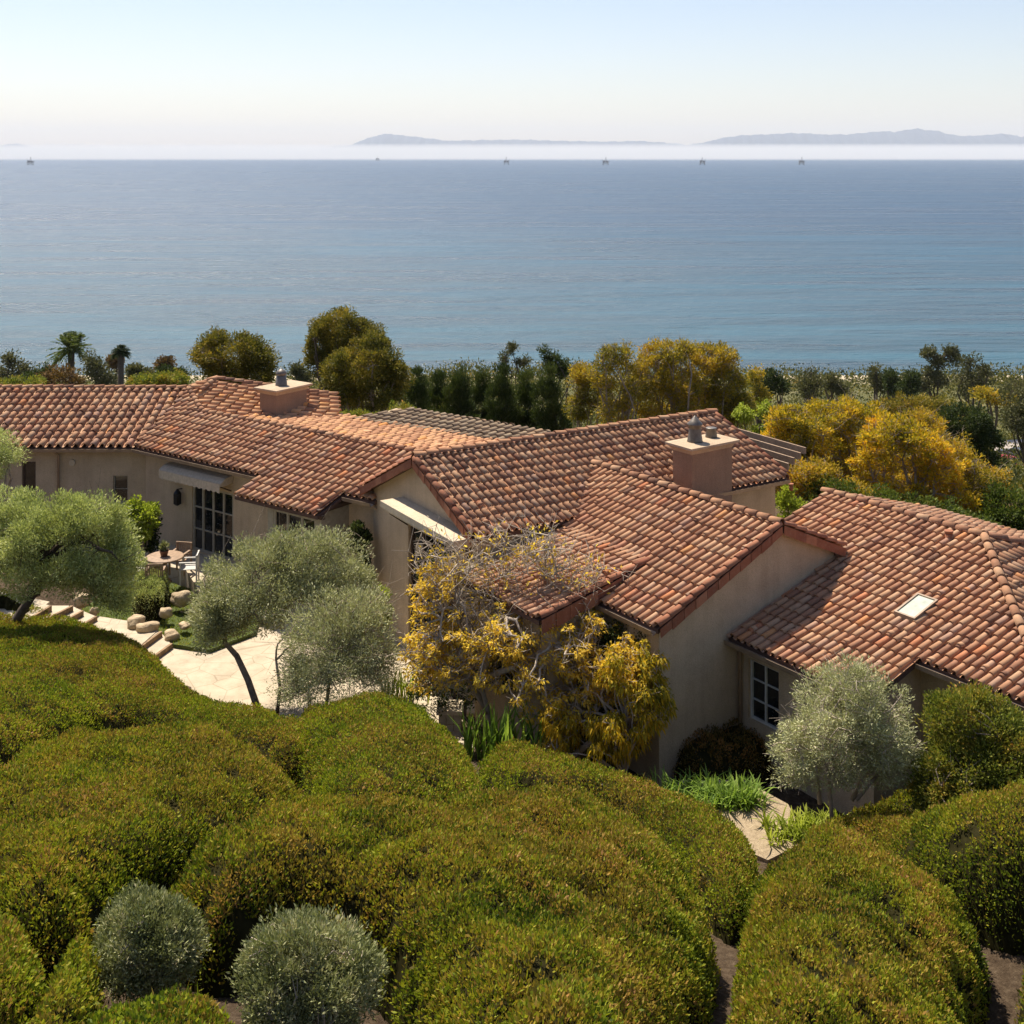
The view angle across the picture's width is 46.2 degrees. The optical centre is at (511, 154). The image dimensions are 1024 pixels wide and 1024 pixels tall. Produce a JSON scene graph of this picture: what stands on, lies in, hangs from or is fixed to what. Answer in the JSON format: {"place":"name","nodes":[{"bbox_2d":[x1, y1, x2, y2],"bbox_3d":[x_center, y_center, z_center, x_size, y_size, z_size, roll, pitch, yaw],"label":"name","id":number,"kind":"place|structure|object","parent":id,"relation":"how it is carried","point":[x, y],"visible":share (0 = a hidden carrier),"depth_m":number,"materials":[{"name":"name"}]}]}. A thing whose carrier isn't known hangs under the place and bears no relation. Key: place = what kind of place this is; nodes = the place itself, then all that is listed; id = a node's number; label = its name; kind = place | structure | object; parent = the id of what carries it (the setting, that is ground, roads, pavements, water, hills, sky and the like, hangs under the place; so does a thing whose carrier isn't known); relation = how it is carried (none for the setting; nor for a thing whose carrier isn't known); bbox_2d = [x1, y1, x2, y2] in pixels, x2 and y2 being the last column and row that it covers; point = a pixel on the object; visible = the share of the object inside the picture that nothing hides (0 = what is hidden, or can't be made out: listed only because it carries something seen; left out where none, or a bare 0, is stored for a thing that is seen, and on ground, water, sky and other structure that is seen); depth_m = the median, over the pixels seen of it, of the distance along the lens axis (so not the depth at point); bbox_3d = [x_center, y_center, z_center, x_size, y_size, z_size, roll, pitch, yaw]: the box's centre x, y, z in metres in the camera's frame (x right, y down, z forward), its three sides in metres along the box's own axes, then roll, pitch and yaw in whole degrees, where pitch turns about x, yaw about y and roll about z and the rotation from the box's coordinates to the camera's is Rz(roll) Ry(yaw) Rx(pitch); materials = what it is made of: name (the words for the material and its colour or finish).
{"place":"outdoors","nodes":[
{"label":"outdoors","id":0,"kind":"place"},
{"bbox_2d":[0,143,90,156],"bbox_3d":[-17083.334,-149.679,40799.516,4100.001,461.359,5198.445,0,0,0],"label":"hills","id":1,"kind":"structure","parent":0,"point":[13,150],"depth_m":40299.55,"materials":[{"name":"grey"}]},
{"bbox_2d":[93,616,157,644],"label":"path","id":2,"kind":"structure","parent":0,"point":[118,625],"depth_m":31.84,"materials":[{"name":"stone"}]},
{"bbox_2d":[6,601,96,624],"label":"garden steps","id":3,"kind":"structure","parent":2,"relation":"on","point":[76,613],"depth_m":32.09,"materials":[{"name":"brown stone"}]},
{"bbox_2d":[57,536,267,596],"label":"terrace","id":4,"kind":"structure","parent":0,"point":[189,579],"depth_m":36.07,"materials":[{"name":"stone"}]},
{"bbox_2d":[120,494,162,550],"bbox_3d":[-11.200,11.531,36.595,1.367,2.428,1.360,0,0,36],"label":"lemon tree","id":5,"kind":"object","parent":4,"relation":"on","point":[150,510],"visible":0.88,"depth_m":36.38,"materials":[{"name":"green plant"}]},
{"bbox_2d":[145,550,183,581],"bbox_3d":[-10.092,12.047,34.881,1.073,0.745,1.073,0,0,0],"label":"garden table","id":6,"kind":"object","parent":4,"relation":"on","point":[170,557],"visible":0.73,"depth_m":34.78,"materials":[{"name":"stone"}]},
{"bbox_2d":[82,572,258,652],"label":"lawn","id":7,"kind":"structure","parent":0,"point":[177,645],"depth_m":32.37,"materials":[{"name":"green plant"}]},
{"bbox_2d":[130,563,170,621],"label":"shrub","id":8,"kind":"object","parent":7,"relation":"on","point":[152,597],"visible":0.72,"depth_m":33.04,"materials":[{"name":"green plant"}]},
{"bbox_2d":[159,611,472,746],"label":"patio","id":9,"kind":"structure","parent":0,"point":[217,674],"depth_m":29.79,"materials":[{"name":"beige stone"}]},
{"bbox_2d":[142,631,172,658],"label":"garden steps","id":10,"kind":"structure","parent":9,"relation":"on","point":[157,644],"depth_m":31.09,"materials":[{"name":"brown stone"}]},
{"bbox_2d":[266,550,412,716],"bbox_3d":[-3.782,11.084,26.768,3.521,3.603,3.297,0,0,30],"label":"olive tree","id":11,"kind":"object","parent":9,"relation":"on","point":[350,631],"visible":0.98,"depth_m":26.43,"materials":[{"name":"green plant"}]},
{"bbox_2d":[343,520,375,582],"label":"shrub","id":12,"kind":"object","parent":9,"relation":"on","point":[360,531],"visible":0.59,"depth_m":32.43,"materials":[{"name":"green plant"}]},
{"bbox_2d":[380,662,432,704],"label":"strap leaved plant","id":13,"kind":"object","parent":9,"relation":"on","point":[401,686],"visible":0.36,"depth_m":27.86,"materials":[{"name":"green plant"}]},
{"bbox_2d":[274,134,686,156],"bbox_3d":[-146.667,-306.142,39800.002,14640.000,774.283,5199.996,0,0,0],"label":"hills","id":14,"kind":"structure","parent":0,"point":[387,145],"depth_m":38905.15,"materials":[{"name":"grey"}]},
{"bbox_2d":[0,157,1023,375],"bbox_3d":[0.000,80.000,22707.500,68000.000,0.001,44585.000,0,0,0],"label":"sea","id":15,"kind":"structure","parent":0,"point":[845,263],"depth_m":949.56,"materials":[{"name":"liquid"}]},
{"bbox_2d":[0,375,1023,1023],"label":"ground","id":16,"kind":"structure","parent":0,"point":[1006,973],"depth_m":14.93,"materials":[{"name":"soil"}]},
{"bbox_2d":[0,425,31,499],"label":"olive tree","id":17,"kind":"object","parent":16,"relation":"on","point":[9,454],"visible":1,"depth_m":33.84,"materials":[{"name":"green plant"}]},
{"bbox_2d":[0,348,37,378],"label":"tree","id":18,"kind":"object","parent":16,"relation":"on","point":[9,360],"visible":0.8,"depth_m":209.59,"materials":[{"name":"green plant"}]},
{"bbox_2d":[0,913,46,1023],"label":"clipped shrub","id":19,"kind":"object","parent":16,"relation":"on","point":[22,986],"visible":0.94,"depth_m":10.55,"materials":[{"name":"green plant"}]},
{"bbox_2d":[0,373,47,384],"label":"shrub","id":20,"kind":"object","parent":16,"relation":"on","point":[15,380],"visible":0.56,"depth_m":70.13,"materials":[{"name":"green plant"}]},
{"bbox_2d":[33,362,87,384],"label":"tree","id":21,"kind":"object","parent":16,"relation":"on","point":[61,375],"visible":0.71,"depth_m":109.76,"materials":[{"name":"brown plant"}]},
{"bbox_2d":[28,931,110,1023],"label":"clipped shrub","id":22,"kind":"object","parent":16,"relation":"on","point":[73,994],"visible":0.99,"depth_m":10.32,"materials":[{"name":"green plant"}]},
{"bbox_2d":[46,330,95,379],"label":"palm tree","id":23,"kind":"object","parent":16,"relation":"on","point":[70,341],"visible":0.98,"depth_m":179.47,"materials":[{"name":"green plant"}]},
{"bbox_2d":[0,470,163,623],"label":"olive tree","id":24,"kind":"object","parent":16,"relation":"on","point":[38,531],"visible":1,"depth_m":29.10,"materials":[{"name":"green plant"}]},
{"bbox_2d":[79,349,117,384],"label":"tree","id":25,"kind":"object","parent":16,"relation":"on","point":[100,376],"visible":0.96,"depth_m":169.44,"materials":[{"name":"green plant"}]},
{"bbox_2d":[110,344,131,384],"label":"palm tree","id":26,"kind":"object","parent":16,"relation":"on","point":[120,352],"visible":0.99,"depth_m":149.68,"materials":[{"name":"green plant"}]},
{"bbox_2d":[91,877,210,1004],"bbox_3d":[-3.467,7.631,11.459,1.274,1.167,1.048,0,0,0],"label":"grey shrub","id":27,"kind":"object","parent":16,"relation":"on","point":[146,944],"visible":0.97,"depth_m":11.31,"materials":[{"name":"green plant"}]},
{"bbox_2d":[0,716,303,986],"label":"clipped shrub","id":28,"kind":"object","parent":16,"relation":"on","point":[91,821],"visible":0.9,"depth_m":14.34,"materials":[{"name":"green plant"}]},
{"bbox_2d":[0,587,307,788],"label":"clipped shrub","id":29,"kind":"object","parent":16,"relation":"on","point":[59,676],"visible":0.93,"depth_m":23.01,"materials":[{"name":"green plant"}]},
{"bbox_2d":[78,980,234,1023],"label":"clipped shrub","id":30,"kind":"object","parent":16,"relation":"on","point":[173,1006],"visible":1,"depth_m":9.90,"materials":[{"name":"green plant"}]},
{"bbox_2d":[125,367,191,384],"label":"shrub","id":31,"kind":"object","parent":16,"relation":"on","point":[178,377],"visible":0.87,"depth_m":65.62,"materials":[{"name":"green plant"}]},
{"bbox_2d":[186,314,281,383],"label":"tree","id":32,"kind":"object","parent":16,"relation":"on","point":[255,359],"visible":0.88,"depth_m":57.31,"materials":[{"name":"green plant"}]},
{"bbox_2d":[175,505,395,708],"bbox_3d":[-5.251,10.666,28.424,5.250,4.495,3.115,0,0,-15],"label":"olive tree","id":33,"kind":"object","parent":16,"relation":"on","point":[223,606],"visible":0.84,"depth_m":27.88,"materials":[{"name":"green plant"}]},
{"bbox_2d":[285,358,314,386],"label":"tree","id":34,"kind":"object","parent":16,"relation":"on","point":[297,370],"visible":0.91,"depth_m":189.42,"materials":[{"name":"green plant"}]},
{"bbox_2d":[224,902,389,1023],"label":"grey shrub","id":35,"kind":"object","parent":16,"relation":"on","point":[314,980],"visible":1,"depth_m":10.50,"materials":[{"name":"green plant"}]},
{"bbox_2d":[300,304,389,413],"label":"tree","id":36,"kind":"object","parent":16,"relation":"on","point":[322,340],"visible":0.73,"depth_m":63.31,"materials":[{"name":"green plant"}]},
{"bbox_2d":[315,328,415,413],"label":"tree","id":37,"kind":"object","parent":16,"relation":"on","point":[358,383],"visible":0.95,"depth_m":54.36,"materials":[{"name":"green plant"}]},
{"bbox_2d":[291,690,482,805],"bbox_3d":[-2.397,10.704,20.295,4.200,4.237,9.120,0,0,0],"label":"clipped shrub","id":38,"kind":"object","parent":16,"relation":"on","point":[365,741],"visible":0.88,"depth_m":19.60,"materials":[{"name":"green plant"}]},
{"bbox_2d":[401,364,442,412],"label":"conifer","id":39,"kind":"object","parent":16,"relation":"on","point":[419,392],"visible":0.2,"depth_m":59.75,"materials":[{"name":"green plant"}]},
{"bbox_2d":[417,369,448,412],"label":"conifer","id":40,"kind":"object","parent":16,"relation":"on","point":[438,378],"visible":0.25,"depth_m":61.70,"materials":[{"name":"green plant"}]},
{"bbox_2d":[168,781,720,1023],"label":"clipped shrub","id":41,"kind":"object","parent":16,"relation":"on","point":[485,905],"visible":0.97,"depth_m":12.54,"materials":[{"name":"green plant"}]},
{"bbox_2d":[436,700,463,730],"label":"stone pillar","id":42,"kind":"structure","parent":16,"relation":"on","point":[445,719],"depth_m":26.75,"materials":[{"name":"stone"}]},
{"bbox_2d":[436,360,480,418],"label":"conifer","id":43,"kind":"object","parent":16,"relation":"on","point":[456,396],"visible":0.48,"depth_m":60.81,"materials":[{"name":"green plant"}]},
{"bbox_2d":[466,365,493,419],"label":"conifer","id":44,"kind":"object","parent":16,"relation":"on","point":[478,389],"visible":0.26,"depth_m":62.74,"materials":[{"name":"green plant"}]},
{"bbox_2d":[481,360,528,426],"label":"conifer","id":45,"kind":"object","parent":16,"relation":"on","point":[501,389],"visible":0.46,"depth_m":60.71,"materials":[{"name":"green plant"}]},
{"bbox_2d":[450,701,564,760],"bbox_3d":[-0.085,11.821,24.573,2.480,1.358,1.370,0,0,0],"label":"strap leaved plant","id":46,"kind":"object","parent":16,"relation":"on","point":[493,736],"visible":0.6,"depth_m":24.51,"materials":[{"name":"green plant"}]},
{"bbox_2d":[384,506,637,720],"bbox_3d":[-0.074,10.864,26.049,5.622,6.374,2.527,0,0,8],"label":"golden tree","id":47,"kind":"object","parent":16,"relation":"on","point":[548,550],"visible":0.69,"depth_m":26.17,"materials":[{"name":"yellow plant"}]},
{"bbox_2d":[0,369,1023,814],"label":"house","id":48,"kind":"structure","parent":16,"relation":"on","point":[736,597],"depth_m":29.08,"materials":[{"name":"tile"}]},
{"bbox_2d":[193,487,232,560],"bbox_3d":[-9.215,11.350,37.094,1.909,2.060,0.061,0,0,36],"label":"glass door","id":49,"kind":"structure","parent":48,"relation":"in","point":[212,511],"depth_m":37.07,"materials":[{"name":"black"}]},
{"bbox_2d":[273,509,315,578],"bbox_3d":[-6.031,10.990,33.429,1.699,2.020,0.060,0,0,36],"label":"window","id":50,"kind":"structure","parent":48,"relation":"in","point":[286,518],"depth_m":33.55,"materials":[{"name":"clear glass"}]},
{"bbox_2d":[411,526,459,663],"bbox_3d":[-1.876,10.810,29.991,0.060,3.180,2.750,0,0,-32],"label":"glass door","id":51,"kind":"structure","parent":48,"relation":"in","point":[415,536],"depth_m":30.78,"materials":[{"name":"black glass"}]},
{"bbox_2d":[751,660,778,731],"bbox_3d":[5.366,11.380,25.299,0.060,1.280,0.850,0,0,-36],"label":"window","id":52,"kind":"structure","parent":48,"relation":"in","point":[764,680],"depth_m":25.30,"materials":[{"name":"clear glass"}]},
{"bbox_2d":[497,334,531,407],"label":"tree","id":53,"kind":"object","parent":16,"relation":"on","point":[524,361],"visible":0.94,"depth_m":71.89,"materials":[{"name":"green plant"}]},
{"bbox_2d":[6,356,1023,501],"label":"hillside scrub","id":54,"kind":"object","parent":16,"relation":"on","point":[1018,470],"visible":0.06,"depth_m":320.16,"materials":[{"name":"green plant"}]},
{"bbox_2d":[509,367,540,429],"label":"conifer","id":55,"kind":"object","parent":16,"relation":"on","point":[524,388],"visible":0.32,"depth_m":61.67,"materials":[{"name":"green plant"}]},
{"bbox_2d":[405,616,645,762],"bbox_3d":[0.588,11.396,26.169,6.169,3.345,1.979,0,0,24],"label":"shrub","id":56,"kind":"object","parent":16,"relation":"on","point":[611,635],"visible":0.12,"depth_m":25.75,"materials":[{"name":"yellow plant"}]},
{"bbox_2d":[393,549,669,757],"bbox_3d":[0.399,11.338,25.478,6.100,5.133,2.423,0,0,16],"label":"golden tree","id":57,"kind":"object","parent":16,"relation":"on","point":[502,627],"visible":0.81,"depth_m":25.17,"materials":[{"name":"yellow plant"}]},
{"bbox_2d":[528,359,572,431],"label":"conifer","id":58,"kind":"object","parent":16,"relation":"on","point":[548,389],"visible":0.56,"depth_m":59.75,"materials":[{"name":"green plant"}]},
{"bbox_2d":[536,343,570,422],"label":"tree","id":59,"kind":"object","parent":16,"relation":"on","point":[562,370],"visible":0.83,"depth_m":67.82,"materials":[{"name":"green plant"}]},
{"bbox_2d":[498,960,623,1023],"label":"clipped shrub","id":60,"kind":"object","parent":16,"relation":"on","point":[572,1000],"visible":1,"depth_m":8.70,"materials":[{"name":"green plant"}]},
{"bbox_2d":[561,359,615,428],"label":"tree","id":61,"kind":"object","parent":16,"relation":"on","point":[584,400],"visible":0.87,"depth_m":55.71,"materials":[{"name":"yellow plant"}]},
{"bbox_2d":[536,639,677,773],"bbox_3d":[1.902,11.527,24.154,2.845,3.475,1.438,0,0,0],"label":"golden tree","id":62,"kind":"object","parent":16,"relation":"on","point":[649,688],"visible":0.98,"depth_m":23.96,"materials":[{"name":"yellow plant"}]},
{"bbox_2d":[476,736,761,944],"bbox_3d":[1.607,11.355,19.160,4.800,3.460,7.560,0,0,0],"label":"clipped shrub","id":63,"kind":"object","parent":16,"relation":"on","point":[716,853],"visible":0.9,"depth_m":19.00,"materials":[{"name":"green plant"}]},
{"bbox_2d":[586,333,656,423],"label":"tree","id":64,"kind":"object","parent":16,"relation":"on","point":[626,400],"visible":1,"depth_m":53.71,"materials":[{"name":"yellow plant"}]},
{"bbox_2d":[623,333,722,418],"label":"tree","id":65,"kind":"object","parent":16,"relation":"on","point":[665,378],"visible":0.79,"depth_m":54.39,"materials":[{"name":"plant"}]},
{"bbox_2d":[678,339,759,427],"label":"tree","id":66,"kind":"object","parent":16,"relation":"on","point":[716,394],"visible":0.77,"depth_m":55.45,"materials":[{"name":"yellow plant"}]},
{"bbox_2d":[672,717,775,787],"bbox_3d":[4.468,12.560,25.535,2.640,1.279,3.000,0,0,0],"label":"shrub","id":67,"kind":"object","parent":16,"relation":"on","point":[734,748],"visible":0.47,"depth_m":24.61,"materials":[{"name":"plant"}]},
{"bbox_2d":[731,396,772,435],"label":"tree","id":68,"kind":"object","parent":16,"relation":"on","point":[742,414],"visible":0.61,"depth_m":46.91,"materials":[{"name":"green plant"}]},
{"bbox_2d":[745,363,773,426],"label":"tree","id":69,"kind":"object","parent":16,"relation":"on","point":[756,390],"visible":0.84,"depth_m":119.72,"materials":[{"name":"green plant"}]},
{"bbox_2d":[747,367,791,413],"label":"tree","id":70,"kind":"object","parent":16,"relation":"on","point":[779,384],"visible":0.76,"depth_m":139.55,"materials":[{"name":"green plant"}]},
{"bbox_2d":[738,428,805,469],"bbox_3d":[7.430,11.095,37.502,2.670,4.230,5.091,0,0,-32],"label":"pergola","id":71,"kind":"object","parent":16,"relation":"on","point":[784,454],"visible":0.24,"depth_m":36.97,"materials":[{"name":"grey wood"}]},
{"bbox_2d":[775,484,806,517],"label":"shrub","id":72,"kind":"object","parent":16,"relation":"on","point":[785,501],"visible":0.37,"depth_m":36.40,"materials":[{"name":"green plant"}]},
{"bbox_2d":[758,395,845,499],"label":"tree","id":73,"kind":"object","parent":16,"relation":"on","point":[810,438],"visible":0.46,"depth_m":42.71,"materials":[{"name":"yellow plant"}]},
{"bbox_2d":[790,366,828,404],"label":"tree","id":74,"kind":"object","parent":16,"relation":"on","point":[812,386],"visible":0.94,"depth_m":149.70,"materials":[{"name":"green plant"}]},
{"bbox_2d":[775,450,879,509],"bbox_3d":[10.046,11.264,39.424,4.606,3.395,2.758,0,0,0],"label":"tree","id":75,"kind":"object","parent":16,"relation":"on","point":[804,472],"visible":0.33,"depth_m":39.16,"materials":[{"name":"yellow plant"}]},
{"bbox_2d":[821,371,852,411],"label":"tree","id":76,"kind":"object","parent":16,"relation":"on","point":[836,387],"visible":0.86,"depth_m":169.56,"materials":[{"name":"green plant"}]},
{"bbox_2d":[762,638,925,817],"bbox_3d":[5.822,10.200,21.000,2.851,3.408,2.153,0,0,0],"label":"olive tree","id":77,"kind":"object","parent":16,"relation":"on","point":[874,729],"visible":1,"depth_m":20.73,"materials":[{"name":"green plant"}]},
{"bbox_2d":[802,388,905,488],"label":"tree","id":78,"kind":"object","parent":16,"relation":"on","point":[846,407],"visible":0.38,"depth_m":44.54,"materials":[{"name":"yellow plant"}]},
{"bbox_2d":[725,814,993,1023],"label":"clipped shrub","id":79,"kind":"object","parent":16,"relation":"on","point":[843,924],"visible":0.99,"depth_m":13.31,"materials":[{"name":"green plant"}]},
{"bbox_2d":[864,362,887,407],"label":"tree","id":80,"kind":"object","parent":16,"relation":"on","point":[875,377],"visible":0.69,"depth_m":209.59,"materials":[{"name":"green plant"}]},
{"bbox_2d":[879,366,903,401],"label":"tree","id":81,"kind":"object","parent":16,"relation":"on","point":[891,378],"visible":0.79,"depth_m":199.57,"materials":[{"name":"green plant"}]},
{"bbox_2d":[799,473,1002,524],"bbox_3d":[12.589,11.610,38.556,6.675,2.840,3.323,0,0,0],"label":"hedge","id":82,"kind":"object","parent":16,"relation":"on","point":[884,493],"visible":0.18,"depth_m":38.46,"materials":[{"name":"green plant"}]},
{"bbox_2d":[796,397,1015,499],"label":"tree","id":83,"kind":"object","parent":16,"relation":"on","point":[922,415],"visible":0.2,"depth_m":46.78,"materials":[{"name":"yellow plant"}]},
{"bbox_2d":[893,366,922,407],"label":"tree","id":84,"kind":"object","parent":16,"relation":"on","point":[913,379],"visible":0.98,"depth_m":189.38,"materials":[{"name":"green plant"}]},
{"bbox_2d":[836,407,986,515],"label":"tree","id":85,"kind":"object","parent":16,"relation":"on","point":[906,441],"visible":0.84,"depth_m":40.65,"materials":[{"name":"yellow plant"}]},
{"bbox_2d":[867,390,969,473],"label":"tree","id":86,"kind":"object","parent":16,"relation":"on","point":[895,402],"visible":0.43,"depth_m":59.68,"materials":[{"name":"yellow plant"}]},
{"bbox_2d":[828,777,1023,955],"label":"clipped shrub","id":87,"kind":"object","parent":16,"relation":"on","point":[968,848],"visible":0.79,"depth_m":15.89,"materials":[{"name":"green plant"}]},
{"bbox_2d":[916,343,963,399],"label":"tree","id":88,"kind":"object","parent":16,"relation":"on","point":[936,376],"visible":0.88,"depth_m":199.52,"materials":[{"name":"green plant"}]},
{"bbox_2d":[903,678,1023,813],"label":"shrub","id":89,"kind":"object","parent":16,"relation":"on","point":[975,735],"visible":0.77,"depth_m":20.35,"materials":[{"name":"green plant"}]},
{"bbox_2d":[929,401,1008,469],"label":"tree","id":90,"kind":"object","parent":16,"relation":"on","point":[977,423],"visible":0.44,"depth_m":54.46,"materials":[{"name":"green plant"}]},
{"bbox_2d":[928,433,1012,513],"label":"tree","id":91,"kind":"object","parent":16,"relation":"on","point":[976,477],"visible":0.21,"depth_m":41.77,"materials":[{"name":"yellow plant"}]},
{"bbox_2d":[952,350,996,408],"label":"tree","id":92,"kind":"object","parent":16,"relation":"on","point":[980,371],"visible":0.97,"depth_m":179.63,"materials":[{"name":"green plant"}]},
{"bbox_2d":[968,385,1017,429],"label":"tree","id":93,"kind":"object","parent":16,"relation":"on","point":[984,393],"visible":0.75,"depth_m":129.53,"materials":[{"name":"yellow plant"}]},
{"bbox_2d":[973,478,1023,530],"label":"tree","id":94,"kind":"object","parent":16,"relation":"on","point":[1013,517],"visible":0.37,"depth_m":39.84,"materials":[{"name":"green plant"}]},
{"bbox_2d":[995,376,1023,462],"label":"tree","id":95,"kind":"object","parent":16,"relation":"on","point":[1011,423],"visible":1,"depth_m":85.02,"materials":[{"name":"green plant"}]},
{"bbox_2d":[0,0,1023,156],"label":"sky","id":96,"kind":"structure","parent":0,"point":[93,78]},
{"bbox_2d":[675,780,799,863],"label":"garden path","id":97,"kind":"structure","parent":0,"point":[754,832],"depth_m":21.82,"materials":[{"name":"stone"}]},
{"bbox_2d":[647,764,765,812],"bbox_3d":[3.622,12.026,22.746,2.456,0.548,1.737,0,0,0],"label":"strap leaved plant","id":98,"kind":"object","parent":97,"relation":"on","point":[689,785],"visible":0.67,"depth_m":22.76,"materials":[{"name":"green plant"}]},
{"bbox_2d":[681,770,776,810],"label":"strap leaved plant","id":99,"kind":"object","parent":97,"relation":"on","point":[754,796],"visible":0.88,"depth_m":22.56,"materials":[{"name":"green plant"}]},
{"bbox_2d":[750,802,848,845],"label":"strap leaved plant","id":100,"kind":"object","parent":97,"relation":"on","point":[802,824],"visible":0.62,"depth_m":21.55,"materials":[{"name":"green plant"}]},
{"bbox_2d":[654,128,1023,156],"bbox_3d":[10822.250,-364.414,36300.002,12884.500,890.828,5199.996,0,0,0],"label":"hills","id":101,"kind":"structure","parent":0,"point":[917,142],"depth_m":35387.65,"materials":[{"name":"grey"}]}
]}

